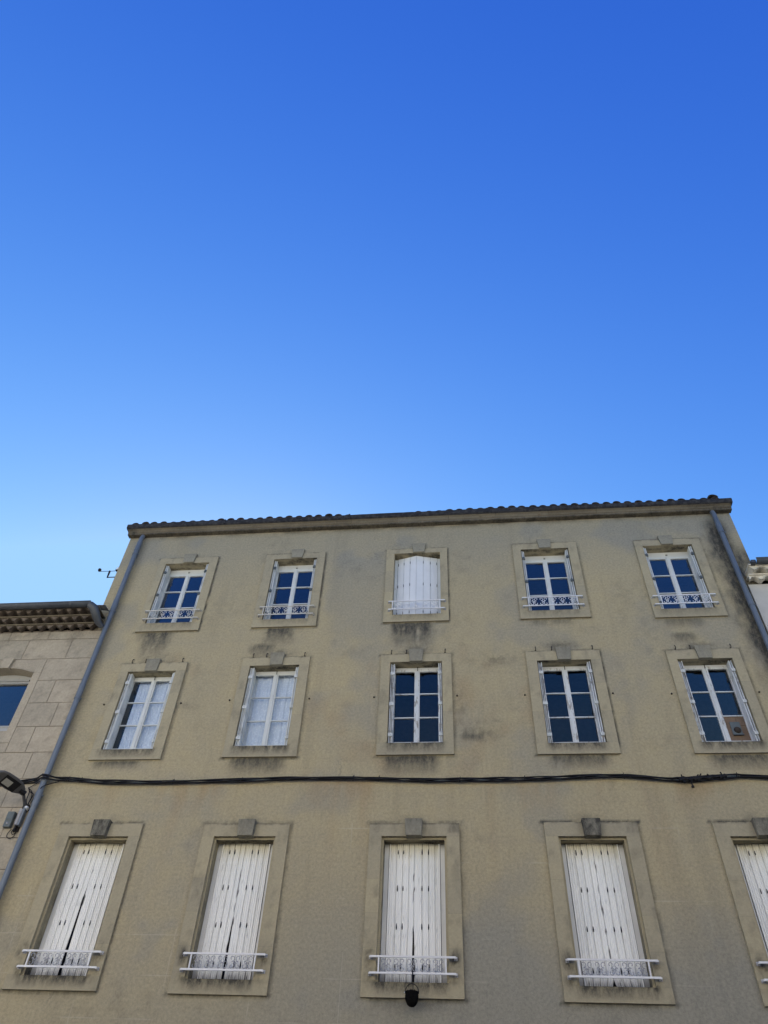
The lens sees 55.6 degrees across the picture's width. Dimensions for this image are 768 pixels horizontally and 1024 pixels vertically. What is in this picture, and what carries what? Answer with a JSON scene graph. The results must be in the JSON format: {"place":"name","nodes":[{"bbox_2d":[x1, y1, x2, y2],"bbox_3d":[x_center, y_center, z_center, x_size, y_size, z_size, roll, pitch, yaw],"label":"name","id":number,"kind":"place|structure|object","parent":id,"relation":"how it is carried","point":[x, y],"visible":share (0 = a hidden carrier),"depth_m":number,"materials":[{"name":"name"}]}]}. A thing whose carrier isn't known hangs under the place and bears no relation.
{"place":"outdoors","nodes":[
{"label":"outdoors","id":0,"kind":"place"},
{"bbox_2d":[0,0,767,604],"label":"sky","id":1,"kind":"structure","parent":0,"point":[259,258],"materials":[{"name":"blue"}]},
{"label":"pavement","id":2,"kind":"structure","parent":0,"visible":0},
{"bbox_2d":[0,600,108,880],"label":"stone house","id":3,"kind":"structure","parent":2,"relation":"on","point":[46,650],"depth_m":15.26,"materials":[{"name":"stone"}]},
{"bbox_2d":[2,811,16,828],"bbox_3d":[-6.555,5.392,12.762,0.130,0.270,0.096,-3,-47,6],"label":"junction box","id":4,"kind":"object","parent":3,"relation":"attached to","point":[9,819],"visible":1,"depth_m":12.73,"materials":[{"name":"grey plastic"}]},
{"bbox_2d":[0,770,29,812],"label":"wall lamp","id":5,"kind":"object","parent":3,"relation":"attached to","point":[10,782],"visible":1,"depth_m":12.78,"materials":[{"name":"metal"}]},
{"bbox_2d":[0,675,30,730],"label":"window","id":6,"kind":"structure","parent":3,"relation":"in","point":[12,687],"depth_m":16.32,"materials":[{"name":"glass"}]},
{"bbox_2d":[12,807,26,831],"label":"lamp ballast","id":7,"kind":"structure","parent":3,"relation":"attached to","point":[18,821],"depth_m":12.71,"materials":[{"name":"metal"}]},
{"bbox_2d":[6,827,19,838],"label":"wire loops","id":8,"kind":"object","parent":7,"relation":"hanging from","point":[11,833],"visible":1,"depth_m":12.58,"materials":[{"name":"black rubber"}]},
{"bbox_2d":[0,494,767,1023],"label":"apartment building","id":9,"kind":"structure","parent":2,"relation":"on","point":[500,642],"depth_m":12.61,"materials":[{"name":"stone"}]},
{"bbox_2d":[30,843,124,975],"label":"window shutters","id":10,"kind":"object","parent":9,"relation":"in","point":[79,908],"depth_m":11.79,"materials":[{"name":"paint"}]},
{"bbox_2d":[98,567,118,577],"bbox_3d":[-6.543,1.448,17.263,0.562,0.297,0.084,-3,-47,6],"label":"wind gauge","id":11,"kind":"object","parent":9,"relation":"attached to","point":[109,571],"visible":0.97,"depth_m":17.30,"materials":[{"name":"black metal"}]},
{"bbox_2d":[103,673,174,748],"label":"window","id":12,"kind":"structure","parent":9,"relation":"in","point":[135,724],"depth_m":14.51,"materials":[{"name":"glass"}]},
{"bbox_2d":[147,564,208,622],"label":"window","id":13,"kind":"structure","parent":9,"relation":"in","point":[181,589],"depth_m":17.19,"materials":[{"name":"white paint"}]},
{"bbox_2d":[192,843,272,979],"bbox_3d":[-2.350,6.305,11.574,0.985,2.019,0.135,-3,-47,6],"label":"window","id":14,"kind":"structure","parent":9,"relation":"in","point":[232,920],"depth_m":11.53,"materials":[{"name":"paint"}]},
{"bbox_2d":[235,667,298,745],"bbox_3d":[-2.224,3.813,14.141,1.015,1.768,0.322,-3,-47,6],"label":"window","id":15,"kind":"structure","parent":9,"relation":"in","point":[267,707],"depth_m":14.23,"materials":[{"name":"white paint"}]},
{"bbox_2d":[263,559,316,619],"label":"window","id":16,"kind":"structure","parent":9,"relation":"in","point":[290,585],"depth_m":17.46,"materials":[{"name":"glass"}]},
{"bbox_2d":[21,772,767,787],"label":"cable bundle","id":17,"kind":"object","parent":9,"relation":"attached to","point":[699,778],"visible":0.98,"depth_m":12.56,"materials":[{"name":"black rubber"}]},
{"bbox_2d":[26,781,58,804],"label":"wire loops","id":18,"kind":"object","parent":17,"relation":"hanging from","point":[33,794],"visible":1,"depth_m":13.09,"materials":[{"name":"black rubber"}]},
{"bbox_2d":[404,971,418,1006],"bbox_3d":[0.391,6.655,10.200,0.197,0.468,0.197,27,-51,-21],"label":"hanging pot","id":19,"kind":"object","parent":9,"relation":"hanging from","point":[411,997],"visible":1,"depth_m":10.06,"materials":[{"name":"black"}]},
{"bbox_2d":[380,843,446,982],"bbox_3d":[0.466,6.177,11.297,0.990,2.013,0.135,-3,-47,6],"label":"window","id":20,"kind":"structure","parent":9,"relation":"in","point":[414,905],"depth_m":11.25,"materials":[{"name":"paint"}]},
{"bbox_2d":[388,663,442,742],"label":"window","id":21,"kind":"structure","parent":9,"relation":"in","point":[416,698],"depth_m":15.06,"materials":[{"name":"glass"}]},
{"bbox_2d":[393,556,440,614],"bbox_3d":[0.732,1.648,16.023,1.030,1.742,0.195,-3,-47,6],"label":"window","id":22,"kind":"structure","parent":9,"relation":"in","point":[416,578],"depth_m":16.04,"materials":[{"name":"paint"}]},
{"bbox_2d":[521,549,578,610],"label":"window","id":23,"kind":"structure","parent":9,"relation":"in","point":[543,575],"depth_m":16.95,"materials":[{"name":"glass"}]},
{"bbox_2d":[538,661,605,742],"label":"window","id":24,"kind":"structure","parent":9,"relation":"in","point":[569,697],"depth_m":14.71,"materials":[{"name":"glass"}]},
{"bbox_2d":[561,843,649,986],"bbox_3d":[3.297,6.053,11.013,0.993,2.016,0.135,-3,-47,6],"label":"window","id":25,"kind":"structure","parent":9,"relation":"in","point":[604,922],"depth_m":10.97,"materials":[{"name":"paint"}]},
{"bbox_2d":[643,546,712,608],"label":"window","id":26,"kind":"structure","parent":9,"relation":"in","point":[672,573],"depth_m":16.34,"materials":[{"name":"glass"}]},
{"bbox_2d":[678,660,760,741],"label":"window","id":27,"kind":"structure","parent":9,"relation":"in","point":[721,711],"depth_m":13.81,"materials":[{"name":"glass"}]},
{"bbox_2d":[734,844,767,955],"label":"window","id":28,"kind":"structure","parent":9,"relation":"in","point":[753,858],"depth_m":11.11,"materials":[{"name":"paint"}]},
{"bbox_2d":[744,557,767,631],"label":"white house","id":29,"kind":"structure","parent":2,"relation":"on","point":[757,571],"depth_m":14.85,"materials":[{"name":"paint"}]}
]}

